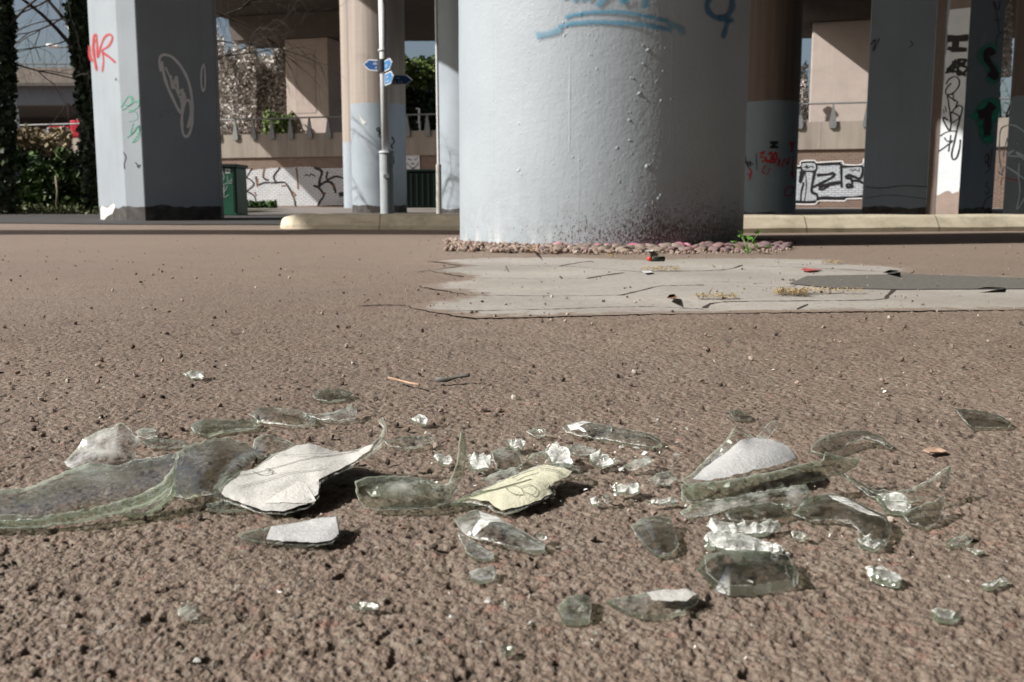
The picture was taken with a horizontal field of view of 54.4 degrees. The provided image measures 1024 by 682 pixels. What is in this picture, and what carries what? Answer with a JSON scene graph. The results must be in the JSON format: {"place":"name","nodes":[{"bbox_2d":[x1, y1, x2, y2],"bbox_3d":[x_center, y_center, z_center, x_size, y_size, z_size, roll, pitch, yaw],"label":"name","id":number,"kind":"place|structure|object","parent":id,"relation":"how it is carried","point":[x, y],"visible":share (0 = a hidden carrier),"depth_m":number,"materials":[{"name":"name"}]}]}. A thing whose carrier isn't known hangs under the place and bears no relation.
{"place":"outdoors","nodes":[
{"label":"outdoors","id":0,"kind":"place"},
{"bbox_2d":[16,63,77,128],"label":"road bridge","id":1,"kind":"structure","parent":0,"point":[47,106],"depth_m":72.54,"materials":[{"name":"concrete"}]},
{"bbox_2d":[0,215,289,223],"bbox_3d":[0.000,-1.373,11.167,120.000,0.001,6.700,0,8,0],"label":"curb","id":2,"kind":"structure","parent":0,"point":[227,219],"depth_m":9.97,"materials":[{"name":"concrete"}]},
{"bbox_2d":[222,164,247,214],"bbox_3d":[-4.041,-2.138,14.115,0.467,0.713,0.610,0,8,0],"label":"utility cabinet","id":3,"kind":"object","parent":2,"relation":"on","point":[234,189],"visible":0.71,"depth_m":13.87,"materials":[{"name":"metal"}]},
{"bbox_2d":[25,209,283,213],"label":"grass verge","id":4,"kind":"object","parent":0,"point":[249,210],"depth_m":20.10,"materials":[{"name":"plant"}]},
{"bbox_2d":[14,145,83,207],"bbox_3d":[-8.960,-3.050,18.506,4.050,1.240,2.656,0,8,0],"label":"ivy hedge","id":5,"kind":"object","parent":4,"relation":"on","point":[37,173],"visible":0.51,"depth_m":17.32,"materials":[{"name":"green plant"}]},
{"bbox_2d":[16,123,73,158],"bbox_3d":[-9.055,-3.856,19.180,1.161,0.814,2.714,-4,9,-26],"label":"dry shrub","id":6,"kind":"object","parent":5,"relation":"on","point":[29,138],"visible":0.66,"depth_m":18.34,"materials":[{"name":"beige plant"}]},
{"bbox_2d":[8,0,98,213],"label":"ivy tree","id":7,"kind":"object","parent":4,"relation":"on","point":[78,10],"visible":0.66,"depth_m":15.02,"materials":[{"name":"green plant"}]},
{"bbox_2d":[14,200,98,213],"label":"grass","id":8,"kind":"structure","parent":4,"relation":"on","point":[49,209],"depth_m":15.08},
{"bbox_2d":[0,208,1002,214],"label":"path","id":9,"kind":"structure","parent":0,"point":[799,211],"depth_m":19.79,"materials":[{"name":"concrete"}]},
{"bbox_2d":[247,199,277,207],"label":"weeds","id":10,"kind":"object","parent":9,"relation":"on","point":[262,204],"visible":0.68,"depth_m":31.77,"materials":[{"name":"green plant"}]},
{"bbox_2d":[363,0,411,213],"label":"fingerpost","id":11,"kind":"object","parent":9,"relation":"on","point":[382,65],"visible":0.96,"depth_m":14.25,"materials":[{"name":"metal"}]},
{"bbox_2d":[407,169,435,207],"bbox_3d":[-2.129,-3.714,24.320,1.021,0.908,1.300,0,8,0],"label":"waste container","id":12,"kind":"object","parent":9,"relation":"on","point":[421,188],"visible":0.57,"depth_m":23.71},
{"bbox_2d":[435,0,441,213],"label":"pole","id":13,"kind":"object","parent":9,"relation":"on","point":[438,192],"visible":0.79,"depth_m":15.28,"materials":[{"name":"metal"}]},
{"bbox_2d":[0,207,1023,681],"bbox_3d":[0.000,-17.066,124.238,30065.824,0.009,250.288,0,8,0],"label":"tarmac","id":14,"kind":"structure","parent":0,"point":[106,597],"depth_m":0.69,"materials":[{"name":"asphalt"}]},
{"bbox_2d":[47,119,78,137],"bbox_3d":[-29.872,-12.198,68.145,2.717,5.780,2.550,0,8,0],"label":"lorry","id":15,"kind":"object","parent":14,"relation":"on","point":[72,128],"visible":0.11,"depth_m":66.69,"materials":[{"name":"red paint"}]},
{"bbox_2d":[0,466,176,528],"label":"glass shard","id":16,"kind":"object","parent":14,"relation":"on","point":[126,499],"visible":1,"depth_m":0.57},
{"bbox_2d":[0,453,178,523],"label":"glass shard","id":17,"kind":"object","parent":14,"relation":"on","point":[107,467],"visible":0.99,"depth_m":0.63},
{"bbox_2d":[64,422,140,473],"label":"glass shard","id":18,"kind":"object","parent":14,"relation":"on","point":[73,453],"visible":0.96,"depth_m":0.69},
{"bbox_2d":[116,485,176,517],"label":"glass shard","id":19,"kind":"object","parent":14,"relation":"on","point":[172,491],"visible":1,"depth_m":0.58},
{"bbox_2d":[136,428,157,438],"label":"glass shard","id":20,"kind":"object","parent":14,"relation":"on","point":[145,429],"visible":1,"depth_m":0.77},
{"bbox_2d":[87,0,223,220],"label":"bridge pier","id":21,"kind":"structure","parent":14,"relation":"on","point":[155,87],"depth_m":9.89,"materials":[{"name":"paint"}]},
{"bbox_2d":[142,439,191,448],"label":"glass shard","id":22,"kind":"object","parent":14,"relation":"on","point":[165,440],"visible":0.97,"depth_m":0.74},
{"bbox_2d":[178,604,196,619],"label":"glass shard","id":23,"kind":"object","parent":14,"relation":"on","point":[186,607],"visible":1,"depth_m":0.44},
{"bbox_2d":[184,370,203,379],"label":"glass shard","id":24,"kind":"object","parent":14,"relation":"on","point":[200,376],"visible":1,"depth_m":1.02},
{"bbox_2d":[173,437,258,498],"bbox_3d":[-0.203,0.082,0.659,0.054,0.014,0.127,0,8,0],"label":"glass shard","id":25,"kind":"object","parent":14,"relation":"on","point":[225,443],"visible":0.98,"depth_m":0.69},
{"bbox_2d":[191,418,260,436],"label":"glass shard","id":26,"kind":"object","parent":14,"relation":"on","point":[223,422],"visible":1,"depth_m":0.81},
{"bbox_2d":[206,500,245,512],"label":"glass shard","id":27,"kind":"object","parent":14,"relation":"on","point":[217,503],"visible":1,"depth_m":0.59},
{"bbox_2d":[217,25,281,134],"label":"blossom tree","id":28,"kind":"object","parent":14,"relation":"on","point":[243,97],"visible":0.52,"depth_m":54.95,"materials":[{"name":"white plant"}]},
{"bbox_2d":[252,435,294,458],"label":"glass shard","id":29,"kind":"object","parent":14,"relation":"on","point":[274,437],"visible":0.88,"depth_m":0.73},
{"bbox_2d":[248,407,315,426],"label":"glass shard","id":30,"kind":"object","parent":14,"relation":"on","point":[293,411],"visible":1,"depth_m":0.84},
{"bbox_2d":[237,516,339,547],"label":"glass shard","id":31,"kind":"object","parent":14,"relation":"on","point":[319,529],"visible":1,"depth_m":0.54,"materials":[{"name":"glass"}]},
{"bbox_2d":[211,417,386,515],"bbox_3d":[-0.137,0.073,0.632,0.087,0.040,0.106,5,9,33],"label":"glass shard","id":32,"kind":"object","parent":14,"relation":"on","point":[287,479],"visible":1,"depth_m":0.62,"materials":[{"name":"glass"}]},
{"bbox_2d":[303,403,356,422],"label":"glass shard","id":33,"kind":"object","parent":14,"relation":"on","point":[314,416],"visible":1,"depth_m":0.83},
{"bbox_2d":[312,388,352,402],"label":"glass shard","id":34,"kind":"object","parent":14,"relation":"on","point":[332,390],"visible":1,"depth_m":0.93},
{"bbox_2d":[339,0,351,207],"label":"viaduct column","id":35,"kind":"structure","parent":14,"relation":"on","point":[345,94],"depth_m":32.46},
{"bbox_2d":[349,601,378,609],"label":"glass shard","id":36,"kind":"object","parent":14,"relation":"on","point":[363,605],"visible":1,"depth_m":0.44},
{"bbox_2d":[280,213,459,229],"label":"kerb","id":37,"kind":"structure","parent":14,"relation":"on","point":[417,221],"depth_m":6.86,"materials":[{"name":"concrete"}]},
{"bbox_2d":[348,0,406,212],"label":"viaduct column","id":38,"kind":"structure","parent":14,"relation":"on","point":[365,96],"depth_m":16.87,"materials":[{"name":"concrete"}]},
{"bbox_2d":[384,436,434,449],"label":"glass shard","id":39,"kind":"object","parent":14,"relation":"on","point":[431,439],"visible":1,"depth_m":0.75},
{"bbox_2d":[355,430,466,510],"bbox_3d":[-0.061,0.077,0.595,0.067,0.043,0.032,0,8,0],"label":"glass shard","id":40,"kind":"object","parent":14,"relation":"on","point":[430,481],"visible":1,"depth_m":0.60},
{"bbox_2d":[365,478,436,497],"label":"glass shard","id":41,"kind":"object","parent":40,"relation":"on","point":[377,486],"visible":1,"depth_m":0.60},
{"bbox_2d":[411,414,427,425],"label":"glass shard","id":42,"kind":"object","parent":14,"relation":"on","point":[424,422],"visible":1,"depth_m":0.81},
{"bbox_2d":[405,54,435,90],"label":"green tree","id":43,"kind":"object","parent":14,"relation":"on","point":[420,71],"visible":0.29,"depth_m":63.09,"materials":[{"name":"green plant"}]},
{"bbox_2d":[433,453,452,465],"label":"glass shard","id":44,"kind":"object","parent":14,"relation":"on","point":[435,456],"visible":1,"depth_m":0.69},
{"bbox_2d":[437,0,459,212],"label":"viaduct column","id":45,"kind":"structure","parent":14,"relation":"on","point":[448,38],"depth_m":16.24,"materials":[{"name":"concrete"}]},
{"bbox_2d":[435,373,469,381],"bbox_3d":[-0.060,0.037,1.000,0.036,0.009,0.011,-1,8,-7],"label":"twig","id":46,"kind":"object","parent":14,"relation":"on","point":[441,379],"visible":1,"depth_m":1.00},
{"bbox_2d":[458,533,493,560],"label":"glass shard","id":47,"kind":"object","parent":14,"relation":"on","point":[481,547],"visible":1,"depth_m":0.52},
{"bbox_2d":[467,452,491,470],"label":"glass shard","id":48,"kind":"object","parent":14,"relation":"on","point":[482,456],"visible":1,"depth_m":0.68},
{"bbox_2d":[469,566,495,583],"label":"glass shard","id":49,"kind":"object","parent":14,"relation":"on","point":[486,569],"visible":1,"depth_m":0.49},
{"bbox_2d":[454,510,544,553],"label":"glass shard","id":50,"kind":"object","parent":14,"relation":"on","point":[485,519],"visible":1,"depth_m":0.54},
{"bbox_2d":[481,467,519,483],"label":"glass shard","id":51,"kind":"object","parent":14,"relation":"on","point":[508,470],"visible":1,"depth_m":0.65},
{"bbox_2d":[498,645,513,657],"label":"glass shard","id":52,"kind":"object","parent":14,"relation":"on","point":[508,648],"visible":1,"depth_m":0.40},
{"bbox_2d":[491,447,522,470],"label":"glass shard","id":53,"kind":"object","parent":14,"relation":"on","point":[504,448],"visible":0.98,"depth_m":0.69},
{"bbox_2d":[0,235,1023,550],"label":"grit","id":54,"kind":"object","parent":14,"relation":"on","point":[514,397],"visible":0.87,"depth_m":0.87,"materials":[{"name":"gravel"}]},
{"bbox_2d":[450,462,580,514],"bbox_3d":[0.010,0.089,0.618,0.042,0.012,0.098,7,11,41],"label":"glass shard","id":55,"kind":"object","parent":14,"relation":"on","point":[528,486],"visible":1,"depth_m":0.61,"materials":[{"name":"glass"}]},
{"bbox_2d":[506,439,525,450],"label":"glass shard","id":56,"kind":"object","parent":14,"relation":"on","point":[510,442],"visible":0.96,"depth_m":0.73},
{"bbox_2d":[526,427,545,437],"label":"glass shard","id":57,"kind":"object","parent":14,"relation":"on","point":[535,429],"visible":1,"depth_m":0.78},
{"bbox_2d":[525,451,549,466],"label":"glass shard","id":58,"kind":"object","parent":14,"relation":"on","point":[537,453],"visible":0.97,"depth_m":0.69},
{"bbox_2d":[544,441,572,466],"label":"glass shard","id":59,"kind":"object","parent":14,"relation":"on","point":[546,450],"visible":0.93,"depth_m":0.69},
{"bbox_2d":[558,594,590,625],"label":"glass shard","id":60,"kind":"object","parent":14,"relation":"on","point":[574,600],"visible":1,"depth_m":0.44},
{"bbox_2d":[566,444,596,455],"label":"glass shard","id":61,"kind":"object","parent":14,"relation":"on","point":[580,446],"visible":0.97,"depth_m":0.72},
{"bbox_2d":[590,495,600,505],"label":"glass shard","id":62,"kind":"object","parent":14,"relation":"on","point":[594,501],"visible":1,"depth_m":0.60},
{"bbox_2d":[590,448,615,468],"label":"glass shard","id":63,"kind":"object","parent":14,"relation":"on","point":[608,464],"visible":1,"depth_m":0.68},
{"bbox_2d":[458,0,749,245],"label":"viaduct column","id":64,"kind":"structure","parent":14,"relation":"on","point":[622,122],"depth_m":4.04,"materials":[{"name":"paint"}]},
{"bbox_2d":[562,421,661,448],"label":"glass shard","id":65,"kind":"object","parent":14,"relation":"on","point":[574,425],"visible":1,"depth_m":0.77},
{"bbox_2d":[612,482,639,495],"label":"glass shard","id":66,"kind":"object","parent":14,"relation":"on","point":[630,491],"visible":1,"depth_m":0.62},
{"bbox_2d":[623,456,652,469],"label":"glass shard","id":67,"kind":"object","parent":14,"relation":"on","point":[641,460],"visible":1,"depth_m":0.68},
{"bbox_2d":[607,588,699,618],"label":"glass shard","id":68,"kind":"object","parent":14,"relation":"on","point":[662,594],"visible":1,"depth_m":0.45,"materials":[{"name":"clear glass"}]},
{"bbox_2d":[631,516,678,558],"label":"glass shard","id":69,"kind":"object","parent":14,"relation":"on","point":[658,518],"visible":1,"depth_m":0.55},
{"bbox_2d":[647,497,677,504],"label":"glass shard","id":70,"kind":"object","parent":14,"relation":"on","point":[665,501],"visible":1,"depth_m":0.59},
{"bbox_2d":[647,471,677,485],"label":"glass shard","id":71,"kind":"object","parent":14,"relation":"on","point":[666,473],"visible":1,"depth_m":0.64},
{"bbox_2d":[728,409,750,420],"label":"glass shard","id":72,"kind":"object","parent":14,"relation":"on","point":[738,410],"visible":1,"depth_m":0.84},
{"bbox_2d":[681,426,799,488],"bbox_3d":[0.143,0.074,0.632,0.100,0.023,0.050,-8,11,-44],"label":"glass shard","id":73,"kind":"object","parent":14,"relation":"on","point":[744,456],"visible":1,"depth_m":0.63,"materials":[{"name":"glass"}]},
{"bbox_2d":[706,517,780,537],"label":"glass shard","id":74,"kind":"object","parent":14,"relation":"on","point":[732,525],"visible":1,"depth_m":0.55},
{"bbox_2d":[704,531,784,553],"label":"glass shard","id":75,"kind":"object","parent":14,"relation":"on","point":[712,543],"visible":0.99,"depth_m":0.53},
{"bbox_2d":[680,485,810,517],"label":"glass shard","id":76,"kind":"object","parent":14,"relation":"on","point":[739,497],"visible":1,"depth_m":0.58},
{"bbox_2d":[697,545,798,595],"bbox_3d":[0.113,0.107,0.482,0.047,0.014,0.048,0,8,0],"label":"glass shard","id":77,"kind":"object","parent":14,"relation":"on","point":[747,555],"visible":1,"depth_m":0.48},
{"bbox_2d":[729,230,773,253],"bbox_3d":[0.858,-0.357,3.578,0.165,0.086,0.110,0,8,0],"label":"weed","id":78,"kind":"object","parent":14,"relation":"on","point":[748,237],"visible":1,"depth_m":3.57,"materials":[{"name":"green plant"}]},
{"bbox_2d":[725,502,792,521],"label":"glass shard","id":79,"kind":"object","parent":14,"relation":"on","point":[736,510],"visible":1,"depth_m":0.58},
{"bbox_2d":[680,451,860,502],"bbox_3d":[0.160,0.082,0.602,0.130,0.021,0.022,-2,8,-17],"label":"glass shard","id":80,"kind":"object","parent":14,"relation":"on","point":[783,470],"visible":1,"depth_m":0.60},
{"bbox_2d":[744,0,803,212],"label":"viaduct column","id":81,"kind":"structure","parent":14,"relation":"on","point":[774,82],"depth_m":16.46,"materials":[{"name":"concrete"}]},
{"bbox_2d":[791,530,809,540],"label":"glass shard","id":82,"kind":"object","parent":14,"relation":"on","point":[800,533],"visible":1,"depth_m":0.53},
{"bbox_2d":[800,60,810,121],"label":"pale tree","id":83,"kind":"object","parent":14,"relation":"on","point":[804,92],"visible":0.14,"depth_m":57.16,"materials":[{"name":"white plant"}]},
{"bbox_2d":[794,493,890,546],"bbox_3d":[0.191,0.099,0.560,0.039,0.010,0.066,-5,9,-31],"label":"glass shard","id":84,"kind":"object","parent":14,"relation":"on","point":[856,505],"visible":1,"depth_m":0.57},
{"bbox_2d":[810,431,893,456],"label":"glass shard","id":85,"kind":"object","parent":14,"relation":"on","point":[856,432],"visible":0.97,"depth_m":0.74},
{"bbox_2d":[856,534,886,551],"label":"glass shard","id":86,"kind":"object","parent":14,"relation":"on","point":[860,542],"visible":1,"depth_m":0.52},
{"bbox_2d":[743,214,1023,232],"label":"kerb","id":87,"kind":"structure","parent":14,"relation":"on","point":[867,223],"depth_m":6.30,"materials":[{"name":"concrete"}]},
{"bbox_2d":[866,565,903,587],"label":"glass shard","id":88,"kind":"object","parent":14,"relation":"on","point":[872,571],"visible":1,"depth_m":0.48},
{"bbox_2d":[875,492,910,515],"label":"glass shard","id":89,"kind":"object","parent":14,"relation":"on","point":[879,497],"visible":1,"depth_m":0.59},
{"bbox_2d":[842,465,950,502],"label":"glass shard","id":90,"kind":"object","parent":14,"relation":"on","point":[850,479],"visible":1,"depth_m":0.60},
{"bbox_2d":[901,496,944,529],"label":"glass shard","id":91,"kind":"object","parent":14,"relation":"on","point":[905,512],"visible":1,"depth_m":0.57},
{"bbox_2d":[862,0,1005,214],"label":"bridge pier","id":92,"kind":"structure","parent":14,"relation":"on","point":[933,91],"depth_m":10.10,"materials":[{"name":"paint"}]},
{"bbox_2d":[924,447,946,452],"bbox_3d":[0.305,0.079,0.718,0.023,0.002,0.011,-4,9,-26],"label":"dry leaf","id":93,"kind":"object","parent":14,"relation":"on","point":[934,450],"visible":1,"depth_m":0.72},
{"bbox_2d":[931,607,960,624],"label":"glass shard","id":94,"kind":"object","parent":14,"relation":"on","point":[953,618],"visible":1,"depth_m":0.43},
{"bbox_2d":[946,534,972,547],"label":"glass shard","id":95,"kind":"object","parent":14,"relation":"on","point":[969,538],"visible":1,"depth_m":0.53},
{"bbox_2d":[965,547,984,554],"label":"glass shard","id":96,"kind":"object","parent":14,"relation":"on","point":[976,551],"visible":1,"depth_m":0.51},
{"bbox_2d":[954,408,1011,429],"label":"glass shard","id":97,"kind":"object","parent":14,"relation":"on","point":[982,412],"visible":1,"depth_m":0.83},
{"bbox_2d":[981,576,1008,590],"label":"glass shard","id":98,"kind":"object","parent":14,"relation":"on","point":[994,583],"visible":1,"depth_m":0.47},
{"bbox_2d":[998,0,1013,117],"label":"blossom tree","id":99,"kind":"object","parent":14,"relation":"on","point":[1007,50],"visible":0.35,"depth_m":45.04,"materials":[{"name":"grey plant"}]},
{"bbox_2d":[998,0,1023,213],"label":"viaduct column","id":100,"kind":"structure","parent":14,"relation":"on","point":[1013,201],"depth_m":14.60,"materials":[{"name":"concrete"}]},
{"bbox_2d":[12,0,1013,132],"label":"sky","id":101,"kind":"structure","parent":0,"point":[412,48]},
{"bbox_2d":[442,236,791,254],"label":"gravel","id":102,"kind":"structure","parent":0,"point":[455,244],"depth_m":3.70,"materials":[{"name":"gravel"}]},
{"bbox_2d":[359,256,1023,317],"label":"pavement","id":103,"kind":"structure","parent":0,"point":[686,281],"depth_m":2.08,"materials":[{"name":"concrete"}]},
{"bbox_2d":[647,256,664,261],"bbox_3d":[0.413,-0.235,2.859,0.052,0.015,0.015,-2,8,-15],"label":"cigarette lighter","id":104,"kind":"object","parent":103,"relation":"on","point":[656,259],"visible":1,"depth_m":2.85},
{"bbox_2d":[608,253,863,298],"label":"dried grass","id":105,"kind":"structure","parent":103,"relation":"on","point":[789,290],"depth_m":1.98,"materials":[{"name":"plant"}]},
{"bbox_2d":[789,274,1023,288],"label":"asphalt patch","id":106,"kind":"object","parent":103,"relation":"on","point":[895,281],"visible":1,"depth_m":2.29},
{"label":"ground","id":107,"kind":"structure","parent":0,"visible":0},
{"bbox_2d":[0,0,292,213],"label":"ivy tree","id":108,"kind":"object","parent":107,"relation":"on","point":[9,165],"visible":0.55,"depth_m":14.62,"materials":[{"name":"green plant"}]},
{"bbox_2d":[216,0,344,134],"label":"overhanging branch","id":109,"kind":"object","parent":108,"relation":"attached to","point":[250,48],"visible":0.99,"depth_m":12.58,"materials":[{"name":"brown plant"}]},
{"bbox_2d":[235,47,286,133],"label":"blossom tree","id":110,"kind":"object","parent":107,"relation":"on","point":[267,83],"visible":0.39,"depth_m":55.92,"materials":[{"name":"white plant"}]},
{"bbox_2d":[228,10,341,132],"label":"bridge pier","id":111,"kind":"structure","parent":107,"relation":"on","point":[317,35],"depth_m":52.57,"materials":[{"name":"concrete"}]},
{"bbox_2d":[216,0,434,40],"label":"road deck","id":112,"kind":"structure","parent":111,"relation":"on","point":[419,20],"depth_m":51.34,"materials":[{"name":"concrete"}]},
{"bbox_2d":[71,118,1008,207],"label":"concrete wall","id":113,"kind":"structure","parent":107,"relation":"on","point":[298,170],"depth_m":42.40,"materials":[{"name":"concrete"}]},
{"bbox_2d":[262,107,294,133],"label":"green shrub","id":114,"kind":"object","parent":113,"relation":"on","point":[279,127],"visible":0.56,"depth_m":52.29,"materials":[{"name":"green plant"}]},
{"bbox_2d":[405,86,436,130],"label":"ivy bank","id":115,"kind":"structure","parent":113,"relation":"on","point":[424,101],"depth_m":49.06,"materials":[{"name":"green plant"}]},
{"bbox_2d":[20,97,1009,139],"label":"guard rail","id":116,"kind":"object","parent":113,"relation":"attached to","point":[427,130],"visible":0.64,"depth_m":43.20,"materials":[{"name":"metal"}]},
{"bbox_2d":[803,0,871,121],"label":"bridge pier","id":117,"kind":"structure","parent":107,"relation":"on","point":[840,29],"depth_m":47.60,"materials":[{"name":"concrete"}]},
{"bbox_2d":[802,0,1016,37],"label":"road deck","id":118,"kind":"structure","parent":117,"relation":"on","point":[806,34],"depth_m":54.45,"materials":[{"name":"concrete"}]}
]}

